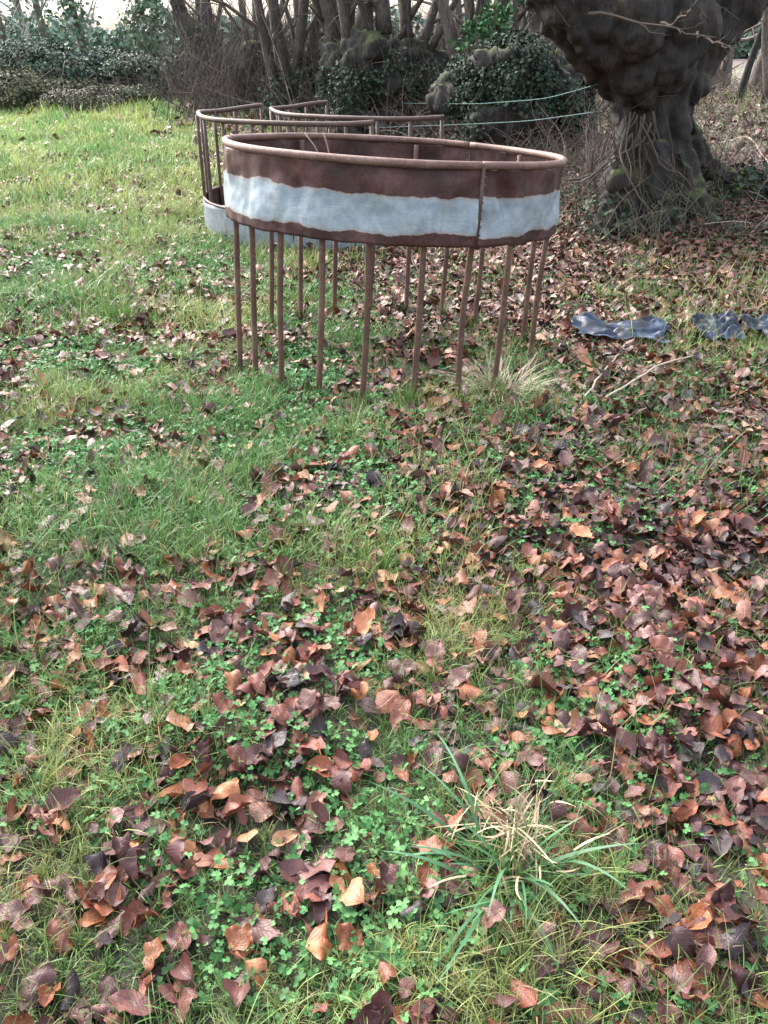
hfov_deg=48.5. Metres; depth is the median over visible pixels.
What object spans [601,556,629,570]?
fallen leaf
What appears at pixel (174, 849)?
fallen leaf
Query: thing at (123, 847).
fallen leaf
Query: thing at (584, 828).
fallen leaf
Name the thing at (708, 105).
wood undergrowth
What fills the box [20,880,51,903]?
fallen leaf
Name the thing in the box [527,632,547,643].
fallen leaf
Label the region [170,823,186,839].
fallen leaf
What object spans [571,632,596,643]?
fallen leaf
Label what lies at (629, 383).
fallen stick
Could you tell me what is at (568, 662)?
fallen leaf
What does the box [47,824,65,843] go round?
fallen leaf
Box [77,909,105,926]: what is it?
fallen leaf
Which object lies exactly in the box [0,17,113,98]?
hedge bush
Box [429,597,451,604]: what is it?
fallen leaf
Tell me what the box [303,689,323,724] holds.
fallen leaf
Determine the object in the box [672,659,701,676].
fallen leaf
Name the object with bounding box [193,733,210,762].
fallen leaf
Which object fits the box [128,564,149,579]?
fallen leaf
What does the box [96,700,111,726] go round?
fallen leaf
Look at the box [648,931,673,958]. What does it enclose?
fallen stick
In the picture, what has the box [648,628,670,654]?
fallen leaf
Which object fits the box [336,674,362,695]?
fallen leaf
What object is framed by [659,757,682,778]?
fallen leaf
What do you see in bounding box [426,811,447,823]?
fallen leaf
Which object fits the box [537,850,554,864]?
fallen leaf
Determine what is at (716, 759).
fallen leaf
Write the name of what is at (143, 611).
fallen leaf
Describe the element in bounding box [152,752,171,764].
fallen leaf
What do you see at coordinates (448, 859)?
fallen leaf
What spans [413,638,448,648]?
fallen leaf
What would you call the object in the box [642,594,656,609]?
fallen leaf
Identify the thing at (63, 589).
fallen leaf
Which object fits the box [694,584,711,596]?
fallen leaf
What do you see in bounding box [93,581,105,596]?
fallen leaf
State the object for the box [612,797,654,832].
fallen leaf
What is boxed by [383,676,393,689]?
fallen leaf
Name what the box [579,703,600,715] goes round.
fallen leaf
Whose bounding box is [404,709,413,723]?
fallen leaf
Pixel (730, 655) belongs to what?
fallen leaf
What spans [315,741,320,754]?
fallen leaf
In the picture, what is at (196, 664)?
fallen leaf
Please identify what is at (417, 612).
fallen leaf
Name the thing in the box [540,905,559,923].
fallen leaf
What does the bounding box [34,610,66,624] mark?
fallen leaf
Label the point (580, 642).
fallen leaf
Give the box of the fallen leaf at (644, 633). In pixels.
[634,625,663,641]
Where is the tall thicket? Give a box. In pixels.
[75,0,613,151]
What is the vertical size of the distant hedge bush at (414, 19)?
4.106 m
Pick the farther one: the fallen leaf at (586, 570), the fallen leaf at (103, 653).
the fallen leaf at (586, 570)
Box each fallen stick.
[399,246,424,288]
[580,348,624,402]
[596,352,710,404]
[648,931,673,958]
[709,407,758,419]
[719,136,767,162]
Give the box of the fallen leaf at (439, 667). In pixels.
[426,656,442,671]
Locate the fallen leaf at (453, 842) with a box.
[447,837,456,848]
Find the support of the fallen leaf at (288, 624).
on the ground at (322, 846)
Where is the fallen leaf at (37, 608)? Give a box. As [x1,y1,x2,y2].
[28,604,46,615]
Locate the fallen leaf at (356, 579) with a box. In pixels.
[352,577,358,587]
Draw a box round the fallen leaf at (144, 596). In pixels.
[135,586,151,604]
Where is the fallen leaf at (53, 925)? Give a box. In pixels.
[46,908,73,956]
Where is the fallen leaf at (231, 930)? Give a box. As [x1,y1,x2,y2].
[224,924,260,958]
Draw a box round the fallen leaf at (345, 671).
[331,666,356,689]
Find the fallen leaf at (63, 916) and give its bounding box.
[46,897,77,926]
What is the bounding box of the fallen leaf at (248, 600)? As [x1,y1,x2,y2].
[241,593,254,605]
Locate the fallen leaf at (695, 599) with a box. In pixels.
[686,597,712,606]
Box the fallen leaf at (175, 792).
[156,781,185,797]
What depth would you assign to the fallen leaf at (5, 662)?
2.47 m
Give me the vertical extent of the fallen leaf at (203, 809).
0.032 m
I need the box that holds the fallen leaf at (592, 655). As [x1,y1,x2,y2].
[587,650,614,659]
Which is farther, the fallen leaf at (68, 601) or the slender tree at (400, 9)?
the slender tree at (400, 9)
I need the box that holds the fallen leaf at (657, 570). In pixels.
[652,564,661,581]
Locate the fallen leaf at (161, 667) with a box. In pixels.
[157,664,165,670]
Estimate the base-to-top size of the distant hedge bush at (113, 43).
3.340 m
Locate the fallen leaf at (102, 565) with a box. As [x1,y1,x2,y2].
[91,558,107,571]
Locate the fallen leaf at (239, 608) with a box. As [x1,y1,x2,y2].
[234,605,256,617]
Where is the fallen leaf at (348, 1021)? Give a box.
[344,1018,353,1023]
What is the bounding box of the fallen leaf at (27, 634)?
[23,631,39,641]
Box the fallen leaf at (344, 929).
[336,922,363,959]
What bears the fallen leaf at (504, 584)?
on the ground at (322, 846)
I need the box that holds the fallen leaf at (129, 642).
[115,638,138,647]
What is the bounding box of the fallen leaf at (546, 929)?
[522,917,566,950]
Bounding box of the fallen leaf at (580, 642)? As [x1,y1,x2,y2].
[569,633,588,649]
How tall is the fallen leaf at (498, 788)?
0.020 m
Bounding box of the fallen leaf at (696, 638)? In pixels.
[687,636,699,642]
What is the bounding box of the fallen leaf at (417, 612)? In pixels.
[402,608,430,618]
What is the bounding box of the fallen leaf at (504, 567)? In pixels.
[498,564,520,580]
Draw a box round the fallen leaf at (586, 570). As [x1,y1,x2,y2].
[580,565,602,581]
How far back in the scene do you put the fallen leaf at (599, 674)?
2.42 m
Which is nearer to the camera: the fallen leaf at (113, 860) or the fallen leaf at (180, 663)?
the fallen leaf at (113, 860)
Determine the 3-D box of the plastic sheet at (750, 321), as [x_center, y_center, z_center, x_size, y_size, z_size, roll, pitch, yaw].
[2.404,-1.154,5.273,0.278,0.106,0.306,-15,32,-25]
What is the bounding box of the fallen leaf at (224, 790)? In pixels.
[210,777,239,804]
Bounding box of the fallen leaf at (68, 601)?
[66,597,86,606]
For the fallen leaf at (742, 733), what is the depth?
2.20 m
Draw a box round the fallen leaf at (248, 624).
[237,620,252,639]
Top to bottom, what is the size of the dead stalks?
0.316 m
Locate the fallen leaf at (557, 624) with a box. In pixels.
[540,620,573,628]
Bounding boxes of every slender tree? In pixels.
[308,3,423,23]
[395,0,423,39]
[416,0,462,50]
[434,11,480,51]
[454,0,465,56]
[457,0,492,57]
[463,0,489,47]
[519,11,533,35]
[520,6,552,45]
[709,25,756,95]
[716,23,760,87]
[736,22,761,100]
[746,49,762,92]
[761,7,767,105]
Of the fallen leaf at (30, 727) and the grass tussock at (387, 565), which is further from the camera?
the grass tussock at (387, 565)
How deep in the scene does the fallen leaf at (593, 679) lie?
2.38 m
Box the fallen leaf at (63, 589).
[54,587,67,594]
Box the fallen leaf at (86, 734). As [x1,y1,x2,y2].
[63,727,92,759]
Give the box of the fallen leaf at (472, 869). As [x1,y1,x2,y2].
[463,864,485,877]
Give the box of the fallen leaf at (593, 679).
[572,675,606,694]
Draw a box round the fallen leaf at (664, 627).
[658,620,673,632]
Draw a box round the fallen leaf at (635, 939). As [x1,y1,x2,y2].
[624,934,641,944]
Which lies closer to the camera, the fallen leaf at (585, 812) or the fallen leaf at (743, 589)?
the fallen leaf at (585, 812)
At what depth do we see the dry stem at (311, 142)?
4.79 m
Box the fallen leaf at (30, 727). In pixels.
[23,718,35,731]
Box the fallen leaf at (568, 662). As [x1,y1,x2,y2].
[564,659,579,666]
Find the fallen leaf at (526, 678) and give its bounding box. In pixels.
[521,671,534,680]
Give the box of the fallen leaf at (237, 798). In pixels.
[218,793,264,823]
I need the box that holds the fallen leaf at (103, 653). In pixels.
[98,647,136,657]
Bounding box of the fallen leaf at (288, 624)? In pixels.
[283,620,294,627]
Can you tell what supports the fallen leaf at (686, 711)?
on the ground at (322, 846)
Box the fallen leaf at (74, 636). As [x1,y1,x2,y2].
[69,632,80,638]
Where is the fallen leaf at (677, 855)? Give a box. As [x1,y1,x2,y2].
[658,835,684,881]
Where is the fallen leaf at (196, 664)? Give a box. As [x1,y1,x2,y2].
[190,662,203,668]
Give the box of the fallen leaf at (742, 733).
[707,727,746,743]
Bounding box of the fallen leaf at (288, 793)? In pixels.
[285,789,296,795]
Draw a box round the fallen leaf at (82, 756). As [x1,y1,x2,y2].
[65,745,102,765]
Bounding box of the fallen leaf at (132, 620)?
[129,610,141,631]
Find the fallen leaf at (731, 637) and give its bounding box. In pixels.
[715,628,736,650]
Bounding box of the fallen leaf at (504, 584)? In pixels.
[499,574,510,591]
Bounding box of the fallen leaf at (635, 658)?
[622,654,653,665]
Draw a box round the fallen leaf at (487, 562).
[477,559,490,572]
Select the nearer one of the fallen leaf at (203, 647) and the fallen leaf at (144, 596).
the fallen leaf at (203, 647)
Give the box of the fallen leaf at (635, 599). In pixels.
[627,591,639,616]
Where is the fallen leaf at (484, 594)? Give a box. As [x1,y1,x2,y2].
[481,587,503,602]
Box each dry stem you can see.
[304,133,317,151]
[323,132,329,152]
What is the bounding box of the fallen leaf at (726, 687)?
[722,684,731,698]
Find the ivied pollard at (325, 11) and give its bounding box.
[246,0,392,121]
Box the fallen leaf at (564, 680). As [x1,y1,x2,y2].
[556,676,576,684]
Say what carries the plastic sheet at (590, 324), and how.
on the fallen leaves at (696, 932)
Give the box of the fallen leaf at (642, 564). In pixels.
[632,557,649,570]
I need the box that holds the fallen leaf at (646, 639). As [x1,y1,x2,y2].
[640,633,658,641]
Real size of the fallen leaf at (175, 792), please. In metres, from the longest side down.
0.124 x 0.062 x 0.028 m
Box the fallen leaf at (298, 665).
[294,658,303,672]
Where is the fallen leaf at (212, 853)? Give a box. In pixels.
[205,848,235,869]
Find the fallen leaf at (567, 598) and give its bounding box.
[555,593,583,604]
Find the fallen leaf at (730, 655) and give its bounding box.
[721,644,735,669]
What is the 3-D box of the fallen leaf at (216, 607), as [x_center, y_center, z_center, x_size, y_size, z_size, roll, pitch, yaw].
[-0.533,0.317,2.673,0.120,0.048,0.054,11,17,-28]
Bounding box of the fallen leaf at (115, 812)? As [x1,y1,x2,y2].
[105,806,133,829]
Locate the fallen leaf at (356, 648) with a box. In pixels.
[339,642,366,650]
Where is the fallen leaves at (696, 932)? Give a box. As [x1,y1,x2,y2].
[0,88,767,1023]
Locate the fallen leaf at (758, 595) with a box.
[750,590,767,604]
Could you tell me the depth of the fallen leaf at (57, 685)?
2.37 m
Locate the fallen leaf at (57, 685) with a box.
[50,678,70,692]
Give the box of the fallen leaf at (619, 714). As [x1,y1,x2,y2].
[610,702,626,724]
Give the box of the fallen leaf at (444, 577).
[435,575,451,584]
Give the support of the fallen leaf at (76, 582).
on the fallen leaves at (696, 932)
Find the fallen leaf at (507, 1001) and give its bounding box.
[495,994,516,1020]
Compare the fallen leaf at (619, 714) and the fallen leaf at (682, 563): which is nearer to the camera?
the fallen leaf at (619, 714)
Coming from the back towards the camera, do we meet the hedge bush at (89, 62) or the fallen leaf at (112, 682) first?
the hedge bush at (89, 62)
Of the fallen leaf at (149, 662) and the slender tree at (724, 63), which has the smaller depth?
the fallen leaf at (149, 662)
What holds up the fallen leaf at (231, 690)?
on the ground at (322, 846)
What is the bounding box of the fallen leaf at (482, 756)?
[468,752,493,760]
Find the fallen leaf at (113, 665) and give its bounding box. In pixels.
[112,658,130,668]
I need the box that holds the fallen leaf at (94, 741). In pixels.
[93,736,103,749]
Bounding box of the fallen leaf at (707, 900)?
[700,890,722,910]
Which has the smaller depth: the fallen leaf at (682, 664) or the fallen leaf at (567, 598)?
the fallen leaf at (682, 664)
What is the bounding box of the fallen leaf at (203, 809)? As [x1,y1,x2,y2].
[198,801,213,816]
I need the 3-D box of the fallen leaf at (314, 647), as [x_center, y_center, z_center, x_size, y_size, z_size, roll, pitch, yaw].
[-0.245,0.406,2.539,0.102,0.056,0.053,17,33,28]
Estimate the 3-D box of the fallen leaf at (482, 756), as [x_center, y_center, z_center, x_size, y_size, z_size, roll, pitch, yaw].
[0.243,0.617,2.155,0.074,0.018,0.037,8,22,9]
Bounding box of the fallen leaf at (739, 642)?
[726,637,757,646]
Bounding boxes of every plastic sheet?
[572,311,669,343]
[691,310,745,339]
[739,314,767,337]
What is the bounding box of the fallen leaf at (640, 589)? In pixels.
[627,584,651,598]
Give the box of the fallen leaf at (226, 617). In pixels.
[221,609,233,628]
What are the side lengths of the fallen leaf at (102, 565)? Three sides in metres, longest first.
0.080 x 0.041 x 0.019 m
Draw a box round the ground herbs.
[0,199,767,1023]
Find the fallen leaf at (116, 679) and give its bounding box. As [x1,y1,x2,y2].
[108,670,130,687]
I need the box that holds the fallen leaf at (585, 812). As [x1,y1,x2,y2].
[555,806,586,829]
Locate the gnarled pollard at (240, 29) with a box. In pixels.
[171,0,292,101]
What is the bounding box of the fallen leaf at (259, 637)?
[254,630,268,641]
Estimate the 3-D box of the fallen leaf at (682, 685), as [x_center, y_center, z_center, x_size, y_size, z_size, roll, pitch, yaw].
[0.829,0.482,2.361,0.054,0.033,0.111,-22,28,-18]
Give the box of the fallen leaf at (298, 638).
[286,634,303,642]
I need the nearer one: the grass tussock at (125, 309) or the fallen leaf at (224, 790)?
the fallen leaf at (224, 790)
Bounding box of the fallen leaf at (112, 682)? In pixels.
[95,672,117,694]
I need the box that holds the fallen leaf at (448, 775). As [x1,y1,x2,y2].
[442,769,465,789]
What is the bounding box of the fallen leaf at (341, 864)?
[317,855,350,882]
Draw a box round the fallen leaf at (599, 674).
[594,672,616,682]
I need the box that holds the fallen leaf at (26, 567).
[13,556,30,581]
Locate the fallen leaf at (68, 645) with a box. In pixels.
[52,638,84,650]
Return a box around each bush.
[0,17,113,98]
[0,26,125,83]
[2,10,103,52]
[30,28,127,50]
[39,45,138,90]
[68,12,226,53]
[93,39,194,90]
[129,16,252,58]
[149,36,215,98]
[250,0,433,54]
[373,4,464,50]
[403,1,611,156]
[733,20,761,58]
[735,21,760,57]
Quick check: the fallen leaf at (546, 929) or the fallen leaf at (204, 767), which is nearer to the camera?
the fallen leaf at (546, 929)
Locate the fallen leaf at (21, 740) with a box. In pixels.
[16,735,25,750]
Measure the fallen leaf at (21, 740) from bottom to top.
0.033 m
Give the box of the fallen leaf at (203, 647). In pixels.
[189,641,209,654]
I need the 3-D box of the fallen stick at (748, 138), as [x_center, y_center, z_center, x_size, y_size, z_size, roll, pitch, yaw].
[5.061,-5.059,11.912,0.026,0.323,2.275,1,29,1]
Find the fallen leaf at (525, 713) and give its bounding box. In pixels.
[511,708,529,717]
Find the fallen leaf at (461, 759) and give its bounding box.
[444,748,469,774]
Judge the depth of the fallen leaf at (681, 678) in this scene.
2.40 m
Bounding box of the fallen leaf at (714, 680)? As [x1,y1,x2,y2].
[700,674,728,688]
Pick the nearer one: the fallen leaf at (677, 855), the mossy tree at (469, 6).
the fallen leaf at (677, 855)
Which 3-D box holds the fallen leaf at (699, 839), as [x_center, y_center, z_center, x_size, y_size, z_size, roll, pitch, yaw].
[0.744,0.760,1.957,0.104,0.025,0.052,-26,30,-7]
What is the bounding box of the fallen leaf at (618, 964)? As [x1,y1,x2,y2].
[607,960,637,997]
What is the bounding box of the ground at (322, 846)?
[0,58,767,1023]
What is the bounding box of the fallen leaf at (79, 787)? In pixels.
[73,777,87,801]
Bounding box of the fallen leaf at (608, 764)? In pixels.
[599,759,615,775]
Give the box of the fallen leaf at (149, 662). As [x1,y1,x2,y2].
[142,661,159,670]
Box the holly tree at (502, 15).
[446,0,534,59]
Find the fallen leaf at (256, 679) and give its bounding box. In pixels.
[247,671,265,695]
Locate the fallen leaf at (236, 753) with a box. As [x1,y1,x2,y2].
[222,739,245,773]
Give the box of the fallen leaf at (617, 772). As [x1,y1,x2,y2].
[608,768,628,780]
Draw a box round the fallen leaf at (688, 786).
[676,774,696,792]
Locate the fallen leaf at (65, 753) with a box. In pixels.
[58,749,73,757]
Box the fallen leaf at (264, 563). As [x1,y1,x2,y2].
[253,556,272,569]
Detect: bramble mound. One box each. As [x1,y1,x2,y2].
[0,52,103,110]
[31,80,128,114]
[76,75,176,104]
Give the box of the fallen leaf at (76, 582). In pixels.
[73,580,81,585]
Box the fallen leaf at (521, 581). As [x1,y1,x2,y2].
[514,574,532,588]
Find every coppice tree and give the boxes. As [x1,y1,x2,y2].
[211,0,390,120]
[265,0,352,106]
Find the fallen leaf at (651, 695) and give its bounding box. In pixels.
[632,690,660,702]
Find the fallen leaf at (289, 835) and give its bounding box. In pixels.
[271,828,305,846]
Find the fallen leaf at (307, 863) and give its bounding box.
[300,857,316,876]
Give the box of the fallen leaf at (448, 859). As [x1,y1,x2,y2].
[444,845,460,862]
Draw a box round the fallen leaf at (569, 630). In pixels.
[552,627,578,637]
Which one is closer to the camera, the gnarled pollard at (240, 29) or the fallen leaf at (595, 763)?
the fallen leaf at (595, 763)
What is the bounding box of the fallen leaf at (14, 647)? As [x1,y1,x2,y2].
[10,639,28,656]
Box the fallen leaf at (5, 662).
[2,655,11,664]
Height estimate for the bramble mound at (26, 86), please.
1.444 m
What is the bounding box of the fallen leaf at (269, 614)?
[254,612,280,619]
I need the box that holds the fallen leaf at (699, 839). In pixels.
[697,837,714,851]
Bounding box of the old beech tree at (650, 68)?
[520,0,767,242]
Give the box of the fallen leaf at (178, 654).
[172,647,189,662]
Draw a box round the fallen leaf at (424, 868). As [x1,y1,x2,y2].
[417,851,437,887]
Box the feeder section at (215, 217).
[195,103,388,253]
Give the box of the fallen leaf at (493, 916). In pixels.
[481,899,518,933]
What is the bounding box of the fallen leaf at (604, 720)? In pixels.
[583,710,616,736]
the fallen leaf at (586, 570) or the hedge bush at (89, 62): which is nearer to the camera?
the fallen leaf at (586, 570)
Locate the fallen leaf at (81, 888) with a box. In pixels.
[76,882,92,904]
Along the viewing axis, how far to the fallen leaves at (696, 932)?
2.78 m
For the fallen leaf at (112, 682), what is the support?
on the ground at (322, 846)
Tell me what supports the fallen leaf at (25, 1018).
on the ground at (322, 846)
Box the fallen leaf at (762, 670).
[751,665,767,683]
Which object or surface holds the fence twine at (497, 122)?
attached to the old beech tree at (650, 68)
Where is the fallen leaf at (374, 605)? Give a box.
[370,597,378,616]
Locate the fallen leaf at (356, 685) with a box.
[328,671,362,695]
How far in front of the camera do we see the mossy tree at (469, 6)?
11.81 m
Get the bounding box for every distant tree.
[0,0,33,55]
[0,0,36,49]
[0,0,67,48]
[43,0,108,54]
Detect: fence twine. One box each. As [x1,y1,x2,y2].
[374,111,597,127]
[401,84,597,103]
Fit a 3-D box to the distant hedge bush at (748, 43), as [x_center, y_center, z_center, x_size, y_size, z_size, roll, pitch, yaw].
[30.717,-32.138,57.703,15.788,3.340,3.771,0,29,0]
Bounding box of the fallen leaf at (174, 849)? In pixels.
[165,833,194,867]
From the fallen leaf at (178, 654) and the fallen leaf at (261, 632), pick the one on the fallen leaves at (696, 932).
the fallen leaf at (261, 632)
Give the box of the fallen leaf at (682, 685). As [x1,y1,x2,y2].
[671,677,699,693]
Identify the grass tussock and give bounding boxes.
[84,290,149,323]
[331,538,417,587]
[371,736,638,989]
[379,374,429,407]
[434,342,567,409]
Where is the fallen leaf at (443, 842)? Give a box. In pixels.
[432,838,462,852]
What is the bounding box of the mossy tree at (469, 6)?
[413,0,540,123]
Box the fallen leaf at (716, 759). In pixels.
[712,738,733,766]
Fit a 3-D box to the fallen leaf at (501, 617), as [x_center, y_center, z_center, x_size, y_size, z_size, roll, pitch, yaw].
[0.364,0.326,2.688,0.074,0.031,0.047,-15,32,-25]
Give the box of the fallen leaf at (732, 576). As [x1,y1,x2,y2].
[726,573,737,579]
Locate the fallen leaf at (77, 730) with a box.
[54,727,80,751]
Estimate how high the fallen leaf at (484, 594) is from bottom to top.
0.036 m
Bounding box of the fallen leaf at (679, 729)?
[676,723,687,732]
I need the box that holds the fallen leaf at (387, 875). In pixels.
[380,855,397,896]
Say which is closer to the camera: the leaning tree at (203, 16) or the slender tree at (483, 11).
the leaning tree at (203, 16)
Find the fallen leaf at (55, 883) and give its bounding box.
[39,872,77,891]
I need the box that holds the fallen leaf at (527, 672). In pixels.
[521,663,531,685]
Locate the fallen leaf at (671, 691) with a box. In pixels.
[665,687,679,694]
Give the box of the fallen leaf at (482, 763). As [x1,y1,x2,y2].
[473,747,495,774]
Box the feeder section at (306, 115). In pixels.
[269,100,444,146]
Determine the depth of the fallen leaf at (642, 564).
2.93 m
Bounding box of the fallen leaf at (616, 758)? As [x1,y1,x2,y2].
[605,755,619,779]
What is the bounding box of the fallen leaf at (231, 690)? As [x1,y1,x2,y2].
[223,684,243,697]
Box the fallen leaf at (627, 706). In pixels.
[612,704,631,720]
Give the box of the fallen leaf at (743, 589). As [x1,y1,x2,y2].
[727,584,762,601]
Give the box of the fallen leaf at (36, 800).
[28,795,41,805]
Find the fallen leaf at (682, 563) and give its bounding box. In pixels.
[679,556,691,578]
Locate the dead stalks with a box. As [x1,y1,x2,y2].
[298,230,767,599]
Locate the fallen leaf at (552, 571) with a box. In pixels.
[541,566,571,581]
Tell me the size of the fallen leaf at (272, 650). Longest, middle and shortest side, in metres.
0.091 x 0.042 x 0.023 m
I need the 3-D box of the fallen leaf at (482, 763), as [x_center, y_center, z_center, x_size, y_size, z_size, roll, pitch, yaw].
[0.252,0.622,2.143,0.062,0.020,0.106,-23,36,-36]
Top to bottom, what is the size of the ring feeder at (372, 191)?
1.268 m
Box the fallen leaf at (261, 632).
[250,627,269,640]
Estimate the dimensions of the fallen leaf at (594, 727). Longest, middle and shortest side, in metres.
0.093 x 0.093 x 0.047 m
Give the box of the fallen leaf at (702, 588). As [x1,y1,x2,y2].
[694,586,706,595]
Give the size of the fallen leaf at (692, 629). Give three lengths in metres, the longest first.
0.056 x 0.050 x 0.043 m
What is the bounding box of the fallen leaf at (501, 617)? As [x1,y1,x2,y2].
[489,610,505,619]
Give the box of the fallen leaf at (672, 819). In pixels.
[668,812,688,824]
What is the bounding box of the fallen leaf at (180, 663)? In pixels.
[175,659,193,687]
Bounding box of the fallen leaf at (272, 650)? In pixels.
[259,646,282,655]
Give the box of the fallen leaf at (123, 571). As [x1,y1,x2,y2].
[114,564,131,573]
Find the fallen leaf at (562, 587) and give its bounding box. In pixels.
[558,584,571,607]
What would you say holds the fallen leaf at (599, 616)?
on the ground at (322, 846)
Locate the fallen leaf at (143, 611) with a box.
[138,605,165,624]
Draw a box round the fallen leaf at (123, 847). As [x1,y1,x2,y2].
[111,827,131,863]
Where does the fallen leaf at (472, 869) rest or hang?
on the ground at (322, 846)
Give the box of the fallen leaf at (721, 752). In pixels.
[704,744,731,765]
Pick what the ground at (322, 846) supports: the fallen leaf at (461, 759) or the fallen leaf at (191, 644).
the fallen leaf at (461, 759)
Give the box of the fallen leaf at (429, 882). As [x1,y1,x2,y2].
[418,878,449,898]
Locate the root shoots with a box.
[514,110,767,254]
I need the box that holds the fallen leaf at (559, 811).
[551,793,567,822]
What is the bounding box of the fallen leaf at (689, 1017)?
[678,1009,704,1023]
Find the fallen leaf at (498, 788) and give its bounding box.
[487,783,501,793]
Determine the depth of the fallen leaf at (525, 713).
2.30 m
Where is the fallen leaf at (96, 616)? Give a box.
[70,613,108,629]
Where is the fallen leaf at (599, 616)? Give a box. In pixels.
[593,611,613,625]
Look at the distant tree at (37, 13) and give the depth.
28.53 m
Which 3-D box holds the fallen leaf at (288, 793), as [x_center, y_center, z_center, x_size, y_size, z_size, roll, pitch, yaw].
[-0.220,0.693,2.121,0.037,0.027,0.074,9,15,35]
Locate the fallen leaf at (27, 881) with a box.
[10,874,39,900]
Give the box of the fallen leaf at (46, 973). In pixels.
[18,951,59,1012]
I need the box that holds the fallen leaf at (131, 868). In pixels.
[119,836,153,890]
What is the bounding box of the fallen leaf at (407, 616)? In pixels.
[401,611,414,620]
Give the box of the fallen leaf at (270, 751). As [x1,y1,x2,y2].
[259,736,276,758]
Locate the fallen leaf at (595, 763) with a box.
[584,755,603,777]
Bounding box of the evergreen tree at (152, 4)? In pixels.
[110,0,230,65]
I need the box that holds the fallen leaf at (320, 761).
[303,755,334,777]
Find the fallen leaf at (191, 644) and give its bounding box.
[183,640,209,657]
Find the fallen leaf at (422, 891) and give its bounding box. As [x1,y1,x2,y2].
[420,884,441,911]
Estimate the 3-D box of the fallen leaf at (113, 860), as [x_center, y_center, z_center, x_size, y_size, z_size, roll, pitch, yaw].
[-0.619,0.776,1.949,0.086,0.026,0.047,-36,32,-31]
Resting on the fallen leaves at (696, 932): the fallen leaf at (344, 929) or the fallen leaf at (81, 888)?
the fallen leaf at (81, 888)
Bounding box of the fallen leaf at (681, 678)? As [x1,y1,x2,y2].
[673,669,686,681]
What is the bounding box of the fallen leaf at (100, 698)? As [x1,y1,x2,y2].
[85,691,116,717]
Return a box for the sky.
[0,0,761,45]
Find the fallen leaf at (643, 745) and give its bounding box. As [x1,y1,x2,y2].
[637,738,650,756]
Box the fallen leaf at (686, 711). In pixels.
[678,701,693,724]
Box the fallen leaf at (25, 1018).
[4,1013,34,1023]
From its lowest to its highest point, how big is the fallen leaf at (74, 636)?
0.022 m
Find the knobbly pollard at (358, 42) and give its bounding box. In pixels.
[326,0,480,133]
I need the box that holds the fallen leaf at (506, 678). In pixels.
[503,675,513,683]
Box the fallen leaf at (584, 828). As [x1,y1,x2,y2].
[565,813,600,839]
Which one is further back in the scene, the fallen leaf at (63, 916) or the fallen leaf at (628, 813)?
the fallen leaf at (628, 813)
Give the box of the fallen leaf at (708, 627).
[703,619,711,631]
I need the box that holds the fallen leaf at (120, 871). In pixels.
[116,864,128,883]
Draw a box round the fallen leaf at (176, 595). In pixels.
[168,585,182,603]
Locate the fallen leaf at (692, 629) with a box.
[686,628,700,632]
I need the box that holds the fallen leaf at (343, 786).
[330,762,353,797]
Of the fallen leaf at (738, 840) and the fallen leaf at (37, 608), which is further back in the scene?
the fallen leaf at (37, 608)
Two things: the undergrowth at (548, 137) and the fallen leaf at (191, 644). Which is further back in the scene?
the undergrowth at (548, 137)
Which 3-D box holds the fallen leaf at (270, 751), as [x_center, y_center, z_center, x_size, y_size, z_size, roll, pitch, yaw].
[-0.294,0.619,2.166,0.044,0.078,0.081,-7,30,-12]
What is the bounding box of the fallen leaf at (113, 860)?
[105,848,116,861]
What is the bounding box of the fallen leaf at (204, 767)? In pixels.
[189,760,211,775]
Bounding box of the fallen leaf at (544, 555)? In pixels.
[539,552,550,564]
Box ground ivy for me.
[65,83,767,238]
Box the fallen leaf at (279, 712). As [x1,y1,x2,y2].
[271,699,288,726]
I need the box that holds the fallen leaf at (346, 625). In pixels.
[344,617,354,630]
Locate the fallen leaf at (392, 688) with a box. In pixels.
[374,683,407,694]
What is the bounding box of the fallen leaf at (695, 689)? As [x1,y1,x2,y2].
[691,686,708,699]
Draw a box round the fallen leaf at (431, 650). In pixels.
[425,636,445,659]
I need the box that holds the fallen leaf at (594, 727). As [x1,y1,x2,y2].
[576,717,609,740]
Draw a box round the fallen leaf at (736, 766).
[703,750,746,777]
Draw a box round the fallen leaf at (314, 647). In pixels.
[297,643,317,660]
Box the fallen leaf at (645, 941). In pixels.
[641,932,647,944]
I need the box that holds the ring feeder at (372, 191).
[221,133,566,404]
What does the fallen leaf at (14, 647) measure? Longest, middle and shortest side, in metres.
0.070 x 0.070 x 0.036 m
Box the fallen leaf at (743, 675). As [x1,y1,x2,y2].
[723,670,760,687]
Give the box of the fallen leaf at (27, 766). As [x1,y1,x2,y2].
[12,759,47,774]
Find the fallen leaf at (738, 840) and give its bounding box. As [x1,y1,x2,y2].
[725,832,742,855]
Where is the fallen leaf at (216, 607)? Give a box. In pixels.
[195,604,224,616]
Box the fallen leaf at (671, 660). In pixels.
[641,650,679,667]
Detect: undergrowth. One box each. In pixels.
[55,49,767,244]
[589,53,767,151]
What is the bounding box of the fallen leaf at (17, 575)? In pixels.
[6,566,34,579]
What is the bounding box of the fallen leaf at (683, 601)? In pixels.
[677,597,686,602]
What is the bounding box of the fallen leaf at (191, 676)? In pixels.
[185,666,196,678]
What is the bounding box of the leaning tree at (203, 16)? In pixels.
[159,0,237,87]
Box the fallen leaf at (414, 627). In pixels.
[403,616,421,638]
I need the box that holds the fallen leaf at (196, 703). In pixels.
[189,697,206,710]
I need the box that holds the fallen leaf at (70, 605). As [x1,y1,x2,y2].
[58,595,84,618]

